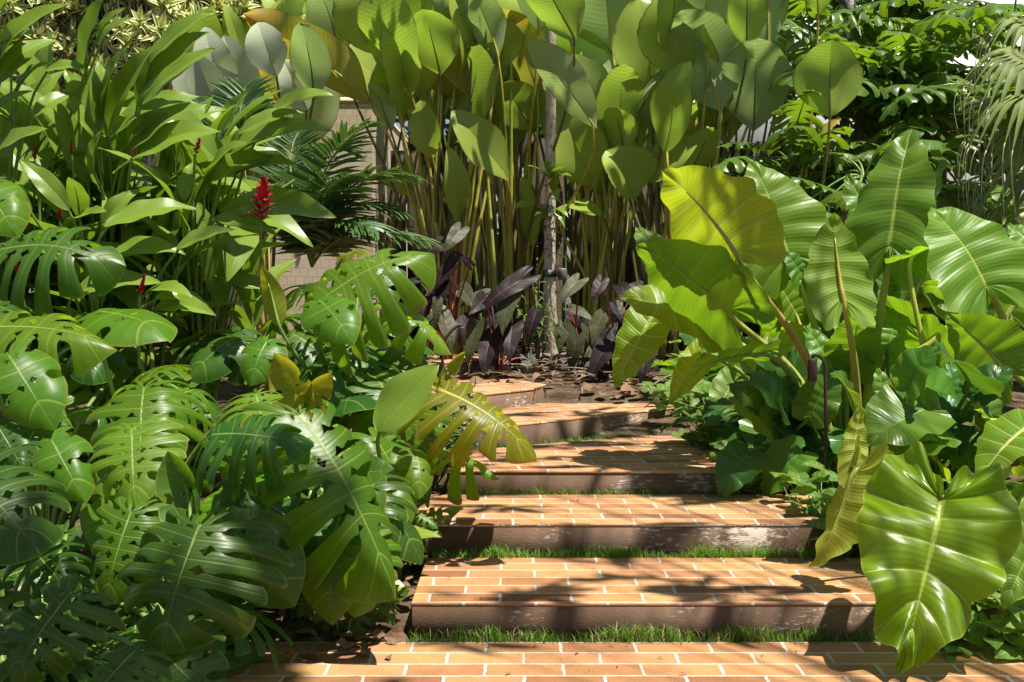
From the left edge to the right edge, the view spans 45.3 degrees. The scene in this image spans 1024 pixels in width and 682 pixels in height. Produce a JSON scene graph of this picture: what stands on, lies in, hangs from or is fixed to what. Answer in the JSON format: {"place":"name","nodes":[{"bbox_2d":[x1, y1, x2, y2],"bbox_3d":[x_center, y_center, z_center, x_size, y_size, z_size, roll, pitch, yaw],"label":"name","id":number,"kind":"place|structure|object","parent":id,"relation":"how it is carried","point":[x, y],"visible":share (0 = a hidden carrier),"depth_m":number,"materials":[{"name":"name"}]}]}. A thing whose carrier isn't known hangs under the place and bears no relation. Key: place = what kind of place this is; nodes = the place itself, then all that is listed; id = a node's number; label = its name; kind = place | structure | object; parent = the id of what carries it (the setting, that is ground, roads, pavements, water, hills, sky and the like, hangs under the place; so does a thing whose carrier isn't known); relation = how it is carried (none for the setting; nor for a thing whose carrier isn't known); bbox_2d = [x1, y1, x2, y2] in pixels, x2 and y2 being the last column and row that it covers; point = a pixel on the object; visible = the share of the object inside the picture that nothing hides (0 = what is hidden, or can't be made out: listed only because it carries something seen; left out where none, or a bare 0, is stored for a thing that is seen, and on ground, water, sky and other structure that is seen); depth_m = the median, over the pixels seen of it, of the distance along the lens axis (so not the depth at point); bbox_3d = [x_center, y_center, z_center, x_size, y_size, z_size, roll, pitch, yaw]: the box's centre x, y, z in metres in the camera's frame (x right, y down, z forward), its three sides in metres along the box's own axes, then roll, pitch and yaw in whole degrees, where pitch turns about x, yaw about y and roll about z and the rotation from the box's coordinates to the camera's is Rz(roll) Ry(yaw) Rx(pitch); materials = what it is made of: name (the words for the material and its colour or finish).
{"place":"outdoors","nodes":[
{"label":"outdoors","id":0,"kind":"place"},
{"bbox_2d":[429,376,484,426],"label":"shrub","id":1,"kind":"object","parent":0,"point":[435,408],"visible":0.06,"depth_m":6.53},
{"bbox_2d":[0,274,1023,677],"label":"garden soil","id":2,"kind":"structure","parent":0,"point":[566,392],"depth_m":7.02,"materials":[{"name":"soil"}]},
{"bbox_2d":[0,0,99,291],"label":"variegated shrub","id":3,"kind":"object","parent":2,"relation":"on","point":[14,9],"visible":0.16,"depth_m":10.63,"materials":[{"name":"green plant"}]},
{"bbox_2d":[0,177,146,426],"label":"monstera plant","id":4,"kind":"object","parent":2,"relation":"on","point":[106,268],"visible":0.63,"depth_m":4.95,"materials":[{"name":"green plant"}]},
{"bbox_2d":[3,0,148,126],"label":"variegated shrub","id":5,"kind":"object","parent":2,"relation":"on","point":[77,71],"visible":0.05,"depth_m":10.90,"materials":[{"name":"green plant"}]},
{"bbox_2d":[0,0,151,421],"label":"ginger plant","id":6,"kind":"object","parent":2,"relation":"on","point":[19,124],"visible":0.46,"depth_m":5.60,"materials":[{"name":"green plant"}]},
{"bbox_2d":[0,445,173,681],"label":"monstera plant","id":7,"kind":"object","parent":2,"relation":"on","point":[46,580],"visible":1,"depth_m":3.36,"materials":[{"name":"green plant"}]},
{"bbox_2d":[0,310,182,528],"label":"monstera plant","id":8,"kind":"object","parent":2,"relation":"on","point":[35,412],"visible":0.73,"depth_m":4.14,"materials":[{"name":"green plant"}]},
{"bbox_2d":[0,13,232,463],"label":"ginger plant","id":9,"kind":"object","parent":2,"relation":"on","point":[115,113],"visible":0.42,"depth_m":5.63,"materials":[{"name":"green plant"}]},
{"bbox_2d":[49,0,231,345],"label":"variegated shrub","id":10,"kind":"object","parent":2,"relation":"on","point":[148,28],"visible":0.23,"depth_m":10.72,"materials":[{"name":"green plant"}]},
{"bbox_2d":[0,130,296,460],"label":"ginger plant","id":11,"kind":"object","parent":2,"relation":"on","point":[57,197],"visible":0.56,"depth_m":5.54,"materials":[{"name":"green plant"}]},
{"bbox_2d":[61,308,296,563],"bbox_3d":[-1.336,0.400,5.021,0.996,1.074,2.304,-1,4,-20],"label":"monstera plant","id":12,"kind":"object","parent":2,"relation":"on","point":[152,404],"visible":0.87,"depth_m":4.33,"materials":[{"name":"green plant"}]},
{"bbox_2d":[54,451,305,681],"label":"monstera plant","id":13,"kind":"object","parent":2,"relation":"on","point":[182,617],"visible":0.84,"depth_m":3.58,"materials":[{"name":"green plant"}]},
{"bbox_2d":[155,0,261,329],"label":"variegated shrub","id":14,"kind":"object","parent":2,"relation":"on","point":[239,6],"visible":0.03,"depth_m":11.19,"materials":[{"name":"green plant"}]},
{"bbox_2d":[121,87,336,467],"bbox_3d":[-1.325,-0.312,6.181,2.045,1.948,1.326,3,5,43],"label":"ginger plant","id":15,"kind":"object","parent":2,"relation":"on","point":[264,206],"visible":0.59,"depth_m":5.83,"materials":[{"name":"green plant"}]},
{"bbox_2d":[187,75,308,151],"bbox_3d":[-1.885,-1.511,8.473,1.058,0.736,0.846,0,3,0],"label":"palm","id":16,"kind":"object","parent":2,"relation":"on","point":[231,89],"visible":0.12,"depth_m":8.64,"materials":[{"name":"plant"}]},
{"bbox_2d":[172,7,339,335],"bbox_3d":[-2.089,-1.325,9.956,1.341,2.959,2.242,0,3,-6],"label":"calathea plant","id":17,"kind":"object","parent":2,"relation":"on","point":[308,63],"visible":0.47,"depth_m":9.13,"materials":[{"name":"green plant"}]},
{"bbox_2d":[222,0,306,160],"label":"heliconia plant","id":18,"kind":"object","parent":2,"relation":"on","point":[235,27],"visible":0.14,"depth_m":10.79,"materials":[{"name":"green plant"}]},
{"bbox_2d":[192,350,424,625],"bbox_3d":[-0.732,0.498,4.699,0.853,0.998,1.832,0,3,0],"label":"monstera plant","id":19,"kind":"object","parent":2,"relation":"on","point":[342,525],"visible":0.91,"depth_m":3.92,"materials":[{"name":"green plant"}]},
{"bbox_2d":[225,97,407,339],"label":"garden wall","id":20,"kind":"structure","parent":2,"relation":"on","point":[302,272],"depth_m":10.98,"materials":[{"name":"beige tile"}]},
{"bbox_2d":[187,248,452,462],"bbox_3d":[-0.841,0.195,5.392,1.152,1.194,1.309,-1,4,-22],"label":"monstera plant","id":21,"kind":"object","parent":2,"relation":"on","point":[336,330],"visible":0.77,"depth_m":4.99,"materials":[{"name":"green plant"}]},
{"bbox_2d":[243,117,441,266],"bbox_3d":[-1.072,-0.886,7.266,1.026,0.899,1.349,-2,4,-30],"label":"palm","id":22,"kind":"object","parent":2,"relation":"on","point":[330,236],"visible":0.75,"depth_m":7.16,"materials":[{"name":"plant"}]},
{"bbox_2d":[296,584,409,637],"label":"cutleaf philodendron","id":23,"kind":"object","parent":2,"relation":"on","point":[352,623],"visible":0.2,"depth_m":4.27,"materials":[{"name":"green plant"}]},
{"bbox_2d":[340,91,417,338],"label":"calathea plant","id":24,"kind":"object","parent":2,"relation":"on","point":[399,225],"visible":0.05,"depth_m":11.43,"materials":[{"name":"green plant"}]},
{"bbox_2d":[243,0,524,354],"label":"calathea plant","id":25,"kind":"object","parent":2,"relation":"on","point":[399,59],"visible":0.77,"depth_m":9.64,"materials":[{"name":"green plant"}]},
{"bbox_2d":[373,364,438,581],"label":"paddle leaf plant","id":26,"kind":"object","parent":2,"relation":"on","point":[402,398],"visible":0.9,"depth_m":4.58,"materials":[{"name":"plant"}]},
{"bbox_2d":[296,343,536,522],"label":"monstera plant","id":27,"kind":"object","parent":2,"relation":"on","point":[492,420],"visible":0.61,"depth_m":4.75,"materials":[{"name":"green plant"}]},
{"bbox_2d":[382,497,462,593],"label":"cutleaf philodendron","id":28,"kind":"object","parent":2,"relation":"on","point":[430,530],"visible":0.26,"depth_m":4.75,"materials":[{"name":"green plant"}]},
{"bbox_2d":[406,222,475,359],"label":"purple philodendron","id":29,"kind":"object","parent":2,"relation":"on","point":[434,309],"visible":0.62,"depth_m":8.31,"materials":[{"name":"brown plant"}]},
{"bbox_2d":[440,324,465,372],"bbox_3d":[-0.316,0.229,6.425,0.150,0.639,0.042,0,3,0],"label":"path light","id":30,"kind":"object","parent":2,"relation":"on","point":[461,336],"visible":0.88,"depth_m":6.40,"materials":[{"name":"brown paint"}]},
{"bbox_2d":[426,354,482,379],"bbox_3d":[-0.531,0.248,8.529,0.654,0.230,1.280,0,3,0],"label":"brick step","id":31,"kind":"object","parent":2,"relation":"on","point":[475,366],"visible":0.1,"depth_m":8.53,"materials":[{"name":"brick"}]},
{"bbox_2d":[431,406,480,491],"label":"shrub","id":32,"kind":"object","parent":2,"relation":"on","point":[447,448],"visible":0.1,"depth_m":5.81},
{"bbox_2d":[99,347,816,674],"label":"leaf litter","id":33,"kind":"object","parent":2,"relation":"on","point":[394,636],"visible":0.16,"depth_m":4.36,"materials":[{"name":"plant"}]},
{"bbox_2d":[431,98,532,325],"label":"calathea plant","id":34,"kind":"object","parent":2,"relation":"on","point":[477,279],"visible":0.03,"depth_m":11.55,"materials":[{"name":"green plant"}]},
{"bbox_2d":[430,379,545,412],"bbox_3d":[-0.171,0.408,7.529,0.777,0.230,1.357,0,3,0],"label":"brick step","id":35,"kind":"object","parent":2,"relation":"on","point":[502,394],"visible":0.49,"depth_m":7.50,"materials":[{"name":"brick"}]},
{"bbox_2d":[455,265,544,375],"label":"purple philodendron","id":36,"kind":"object","parent":2,"relation":"on","point":[488,341],"visible":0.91,"depth_m":8.51,"materials":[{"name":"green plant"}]},
{"bbox_2d":[405,106,633,274],"bbox_3d":[1.182,-4.443,17.568,6.983,10.645,4.884,0,3,0],"label":"tree","id":37,"kind":"object","parent":2,"relation":"on","point":[446,126],"visible":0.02,"depth_m":16.91,"materials":[{"name":"plant"}]},
{"bbox_2d":[447,0,596,357],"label":"calathea plant","id":38,"kind":"object","parent":2,"relation":"on","point":[494,147],"visible":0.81,"depth_m":9.76,"materials":[{"name":"green plant"}]},
{"bbox_2d":[516,281,557,369],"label":"shrub","id":39,"kind":"object","parent":2,"relation":"on","point":[537,334],"visible":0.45,"depth_m":9.00,"materials":[{"name":"purple plant"}]},
{"bbox_2d":[510,28,566,366],"bbox_3d":[0.243,-2.801,9.301,1.874,6.112,1.641,0,3,0],"label":"tree","id":40,"kind":"object","parent":2,"relation":"on","point":[550,295],"visible":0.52,"depth_m":9.33,"materials":[{"name":"grey plant"}]},
{"bbox_2d":[529,160,570,264],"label":"orchid plant","id":41,"kind":"object","parent":40,"relation":"attached to","point":[552,170],"visible":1,"depth_m":9.24,"materials":[{"name":"green plant"}]},
{"bbox_2d":[540,172,563,347],"bbox_3d":[0.318,-3.084,11.140,2.220,6.514,2.246,-3,5,-43],"label":"tree","id":42,"kind":"object","parent":2,"relation":"on","point":[559,262],"visible":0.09,"depth_m":11.26,"materials":[{"name":"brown plant"}]},
{"bbox_2d":[87,642,1023,681],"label":"brick landing","id":43,"kind":"object","parent":2,"relation":"on","point":[634,662],"visible":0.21,"depth_m":3.94,"materials":[{"name":"brick"}]},
{"bbox_2d":[522,124,592,345],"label":"calathea plant","id":44,"kind":"object","parent":2,"relation":"on","point":[576,243],"visible":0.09,"depth_m":11.52,"materials":[{"name":"green plant"}]},
{"bbox_2d":[443,403,674,466],"bbox_3d":[0.066,0.527,7.220,2.070,0.230,0.906,-3,4,-40],"label":"brick step","id":45,"kind":"object","parent":2,"relation":"on","point":[537,422],"visible":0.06,"depth_m":7.02,"materials":[{"name":"brick"}]},
{"bbox_2d":[557,268,566,318],"bbox_3d":[0.388,-0.176,9.408,0.081,0.764,0.074,-3,4,-40],"label":"stake lamp","id":46,"kind":"object","parent":2,"relation":"on","point":[562,273],"visible":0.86,"depth_m":9.36,"materials":[{"name":"black metal"}]},
{"bbox_2d":[474,427,677,448],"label":"grass","id":47,"kind":"structure","parent":2,"relation":"on","point":[568,438],"depth_m":6.77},
{"bbox_2d":[552,273,611,373],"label":"purple philodendron","id":48,"kind":"object","parent":2,"relation":"on","point":[575,332],"visible":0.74,"depth_m":8.58,"materials":[{"name":"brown plant"}]},
{"bbox_2d":[460,340,711,393],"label":"twig litter","id":49,"kind":"object","parent":2,"relation":"on","point":[549,362],"visible":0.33,"depth_m":8.45,"materials":[{"name":"brown plant"}]},
{"bbox_2d":[431,491,747,494],"bbox_3d":[0.350,0.741,5.725,1.500,0.050,0.158,0,3,0],"label":"soil strip","id":50,"kind":"object","parent":2,"relation":"on","point":[445,493],"visible":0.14,"depth_m":5.75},
{"bbox_2d":[446,485,740,494],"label":"grass","id":51,"kind":"structure","parent":50,"relation":"on","point":[609,492],"depth_m":5.66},
{"bbox_2d":[446,436,739,494],"bbox_3d":[0.447,0.664,6.422,1.504,0.210,1.470,0,3,0],"label":"brick step","id":52,"kind":"object","parent":2,"relation":"on","point":[659,463],"visible":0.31,"depth_m":5.76,"materials":[{"name":"brick"}]},
{"bbox_2d":[539,0,664,352],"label":"calathea plant","id":53,"kind":"object","parent":2,"relation":"on","point":[624,76],"visible":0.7,"depth_m":9.65,"materials":[{"name":"green plant"}]},
{"bbox_2d":[600,172,614,294],"bbox_3d":[0.669,-3.335,11.137,2.330,7.016,2.270,0,3,0],"label":"tree","id":54,"kind":"object","parent":2,"relation":"on","point":[606,188],"visible":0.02,"depth_m":11.18,"materials":[{"name":"plant"}]},
{"bbox_2d":[584,274,659,382],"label":"purple philodendron","id":55,"kind":"object","parent":2,"relation":"on","point":[602,351],"visible":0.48,"depth_m":8.26,"materials":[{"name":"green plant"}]},
{"bbox_2d":[402,495,846,561],"bbox_3d":[0.450,0.825,5.324,1.907,0.200,0.653,0,3,0],"label":"brick step","id":56,"kind":"object","parent":2,"relation":"on","point":[668,523],"visible":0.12,"depth_m":5.00,"materials":[{"name":"brick"}]},
{"bbox_2d":[412,555,852,571],"bbox_3d":[0.490,0.902,4.953,1.780,0.050,0.097,0,3,0],"label":"soil strip","id":57,"kind":"object","parent":2,"relation":"on","point":[417,567],"visible":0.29,"depth_m":4.96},
{"bbox_2d":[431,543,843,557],"bbox_3d":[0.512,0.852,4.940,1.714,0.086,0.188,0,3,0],"label":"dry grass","id":58,"kind":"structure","parent":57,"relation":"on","point":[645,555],"depth_m":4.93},
{"bbox_2d":[429,540,851,558],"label":"grass","id":59,"kind":"structure","parent":57,"relation":"on","point":[588,554],"depth_m":4.93,"materials":[{"name":"plant"}]},
{"bbox_2d":[618,181,662,284],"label":"calathea plant","id":60,"kind":"object","parent":2,"relation":"on","point":[635,257],"visible":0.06,"depth_m":11.51,"materials":[{"name":"green plant"}]},
{"bbox_2d":[390,132,946,340],"bbox_3d":[1.550,-0.913,12.192,5.501,2.313,0.055,0,3,0],"label":"palisade fence","id":61,"kind":"object","parent":2,"relation":"on","point":[629,276],"visible":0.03,"depth_m":12.15,"materials":[{"name":"brown wood"}]},
{"bbox_2d":[636,371,737,415],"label":"arrowhead vine","id":62,"kind":"object","parent":2,"relation":"on","point":[701,388],"visible":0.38,"depth_m":7.27,"materials":[{"name":"green plant"}]},
{"bbox_2d":[634,332,747,383],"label":"broad philodendron","id":63,"kind":"object","parent":2,"relation":"on","point":[671,364],"visible":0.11,"depth_m":8.38,"materials":[{"name":"green plant"}]},
{"bbox_2d":[381,639,1006,641],"bbox_3d":[0.825,1.056,4.210,2.550,0.050,0.068,0,3,0],"label":"soil strip","id":64,"kind":"object","parent":2,"relation":"on","point":[438,640],"visible":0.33,"depth_m":4.22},
{"bbox_2d":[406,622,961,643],"bbox_3d":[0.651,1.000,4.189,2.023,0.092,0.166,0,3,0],"label":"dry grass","id":65,"kind":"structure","parent":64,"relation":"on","point":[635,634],"depth_m":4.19,"materials":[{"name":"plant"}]},
{"bbox_2d":[405,619,991,643],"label":"grass","id":66,"kind":"structure","parent":64,"relation":"on","point":[498,636],"depth_m":4.19,"materials":[{"name":"plant"}]},
{"bbox_2d":[659,397,757,451],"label":"broad philodendron","id":67,"kind":"object","parent":2,"relation":"on","point":[740,429],"visible":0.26,"depth_m":6.23,"materials":[{"name":"green plant"}]},
{"bbox_2d":[628,0,791,361],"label":"calathea plant","id":68,"kind":"object","parent":2,"relation":"on","point":[722,65],"visible":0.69,"depth_m":9.41,"materials":[{"name":"green plant"}]},
{"bbox_2d":[672,408,750,450],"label":"arrowhead vine","id":69,"kind":"object","parent":2,"relation":"on","point":[706,428],"visible":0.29,"depth_m":6.53,"materials":[{"name":"green plant"}]},
{"bbox_2d":[411,558,1023,638],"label":"brick step","id":70,"kind":"object","parent":2,"relation":"on","point":[832,596],"visible":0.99,"depth_m":4.32,"materials":[{"name":"brick"}]},
{"bbox_2d":[703,362,739,380],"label":"broad philodendron","id":71,"kind":"object","parent":2,"relation":"on","point":[717,367],"visible":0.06,"depth_m":7.69,"materials":[{"name":"green plant"}]},
{"bbox_2d":[612,161,884,472],"bbox_3d":[1.218,-0.111,6.162,1.266,1.612,1.670,1,4,22],"label":"elephant ear plant","id":72,"kind":"object","parent":2,"relation":"on","point":[728,259],"visible":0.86,"depth_m":5.75,"materials":[{"name":"green plant"}]},
{"bbox_2d":[694,435,838,494],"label":"arrowhead vine","id":73,"kind":"object","parent":2,"relation":"on","point":[720,443],"visible":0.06,"depth_m":5.92,"materials":[{"name":"green plant"}]},
{"bbox_2d":[706,0,839,342],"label":"calathea plant","id":74,"kind":"object","parent":2,"relation":"on","point":[787,46],"visible":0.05,"depth_m":11.13,"materials":[{"name":"green plant"}]},
{"bbox_2d":[715,347,841,497],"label":"broad philodendron","id":75,"kind":"object","parent":2,"relation":"on","point":[778,409],"visible":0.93,"depth_m":5.56,"materials":[{"name":"green plant"}]},
{"bbox_2d":[713,90,879,280],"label":"lobed philodendron","id":76,"kind":"object","parent":2,"relation":"on","point":[792,134],"visible":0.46,"depth_m":9.01,"materials":[{"name":"green plant"}]},
{"bbox_2d":[770,460,859,557],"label":"arrowhead vine","id":77,"kind":"object","parent":2,"relation":"on","point":[820,500],"visible":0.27,"depth_m":5.17,"materials":[{"name":"green plant"}]},
{"bbox_2d":[807,353,826,466],"bbox_3d":[1.365,0.310,5.478,0.096,0.511,0.042,0,3,0],"label":"path light","id":78,"kind":"object","parent":2,"relation":"on","point":[811,370],"visible":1,"depth_m":5.46,"materials":[{"name":"brown paint"}]},
{"bbox_2d":[792,0,863,199],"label":"calathea plant","id":79,"kind":"object","parent":2,"relation":"on","point":[831,71],"visible":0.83,"depth_m":8.71,"materials":[{"name":"green plant"}]},
{"bbox_2d":[768,0,944,199],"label":"lobed philodendron","id":80,"kind":"object","parent":2,"relation":"on","point":[792,31],"visible":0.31,"depth_m":9.91,"materials":[{"name":"green plant"}]},
{"bbox_2d":[839,0,874,168],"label":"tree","id":81,"kind":"object","parent":2,"relation":"on","point":[847,4],"visible":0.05,"depth_m":10.41,"materials":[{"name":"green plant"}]},
{"bbox_2d":[788,0,930,210],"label":"lobed philodendron","id":82,"kind":"object","parent":2,"relation":"on","point":[896,12],"visible":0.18,"depth_m":11.01,"materials":[{"name":"green plant"}]},
{"bbox_2d":[743,406,979,454],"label":"broad philodendron","id":83,"kind":"object","parent":2,"relation":"on","point":[835,437],"visible":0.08,"depth_m":5.70,"materials":[{"name":"green plant"}]},
{"bbox_2d":[720,0,1023,211],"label":"house","id":84,"kind":"structure","parent":2,"relation":"on","point":[758,134],"depth_m":13.88,"materials":[{"name":"white paint"}]},
{"bbox_2d":[804,128,953,453],"bbox_3d":[1.953,-0.201,6.217,0.982,1.728,1.264,0,3,0],"label":"elephant ear plant","id":85,"kind":"object","parent":2,"relation":"on","point":[891,203],"visible":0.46,"depth_m":5.94,"materials":[{"name":"green plant"}]},
{"bbox_2d":[778,32,983,169],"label":"lobed philodendron","id":86,"kind":"object","parent":2,"relation":"on","point":[861,118],"visible":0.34,"depth_m":9.44,"materials":[{"name":"green plant"}]},
{"bbox_2d":[782,139,988,211],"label":"lobed philodendron","id":87,"kind":"object","parent":2,"relation":"on","point":[932,146],"visible":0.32,"depth_m":8.73,"materials":[{"name":"green plant"}]},
{"bbox_2d":[770,212,1023,330],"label":"wall","id":88,"kind":"structure","parent":2,"relation":"on","point":[843,216],"depth_m":9.50,"materials":[{"name":"brown paint"}]},
{"bbox_2d":[788,6,1023,132],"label":"lobed philodendron","id":89,"kind":"object","parent":2,"relation":"on","point":[921,33],"visible":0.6,"depth_m":9.62,"materials":[{"name":"green plant"}]},
{"bbox_2d":[816,62,1012,316],"bbox_3d":[3.262,-1.002,9.360,1.726,2.411,1.715,-3,4,-40],"label":"lobed philodendron","id":90,"kind":"object","parent":2,"relation":"on","point":[931,132],"visible":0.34,"depth_m":9.23,"materials":[{"name":"green plant"}]},
{"bbox_2d":[809,407,1023,674],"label":"elephant ear plant","id":91,"kind":"object","parent":2,"relation":"on","point":[935,562],"visible":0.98,"depth_m":3.92,"materials":[{"name":"green plant"}]},
{"bbox_2d":[837,101,997,175],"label":"lobed philodendron","id":92,"kind":"object","parent":2,"relation":"on","point":[892,117],"visible":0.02,"depth_m":10.46,"materials":[{"name":"green plant"}]},
{"bbox_2d":[830,339,1023,483],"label":"broad philodendron","id":93,"kind":"object","parent":2,"relation":"on","point":[903,416],"visible":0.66,"depth_m":4.74,"materials":[{"name":"green plant"}]},
{"bbox_2d":[852,150,1023,313],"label":"lobed philodendron","id":94,"kind":"object","parent":2,"relation":"on","point":[954,200],"visible":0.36,"depth_m":8.15,"materials":[{"name":"green plant"}]},
{"bbox_2d":[865,73,1023,315],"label":"lobed philodendron","id":95,"kind":"object","parent":2,"relation":"on","point":[908,97],"visible":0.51,"depth_m":8.85,"materials":[{"name":"green plant"}]},
{"bbox_2d":[865,0,1023,208],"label":"lobed philodendron","id":96,"kind":"object","parent":2,"relation":"on","point":[996,45],"visible":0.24,"depth_m":10.98,"materials":[{"name":"green plant"}]},
{"bbox_2d":[882,207,1023,425],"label":"elephant ear plant","id":97,"kind":"object","parent":2,"relation":"on","point":[975,266],"visible":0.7,"depth_m":5.30,"materials":[{"name":"green plant"}]},
{"bbox_2d":[929,0,1023,187],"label":"lobed philodendron","id":98,"kind":"object","parent":2,"relation":"on","point":[1014,5],"visible":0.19,"depth_m":10.32,"materials":[{"name":"green plant"}]},
{"bbox_2d":[932,458,1023,494],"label":"broad philodendron","id":99,"kind":"object","parent":2,"relation":"on","point":[952,472],"visible":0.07,"depth_m":4.90,"materials":[{"name":"green plant"}]},
{"bbox_2d":[943,590,1023,662],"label":"arrowhead vine","id":100,"kind":"object","parent":2,"relation":"on","point":[1000,628],"visible":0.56,"depth_m":4.06,"materials":[{"name":"green plant"}]},
{"bbox_2d":[943,479,1023,590],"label":"arrowhead vine","id":101,"kind":"object","parent":2,"relation":"on","point":[1010,485],"visible":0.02,"depth_m":4.59,"materials":[{"name":"green plant"}]},
{"bbox_2d":[954,15,1023,230],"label":"fan palm","id":102,"kind":"object","parent":2,"relation":"on","point":[1011,59],"visible":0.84,"depth_m":7.31,"materials":[{"name":"green plant"}]},
{"bbox_2d":[395,116,633,261],"label":"sky","id":103,"kind":"structure","parent":0,"point":[397,124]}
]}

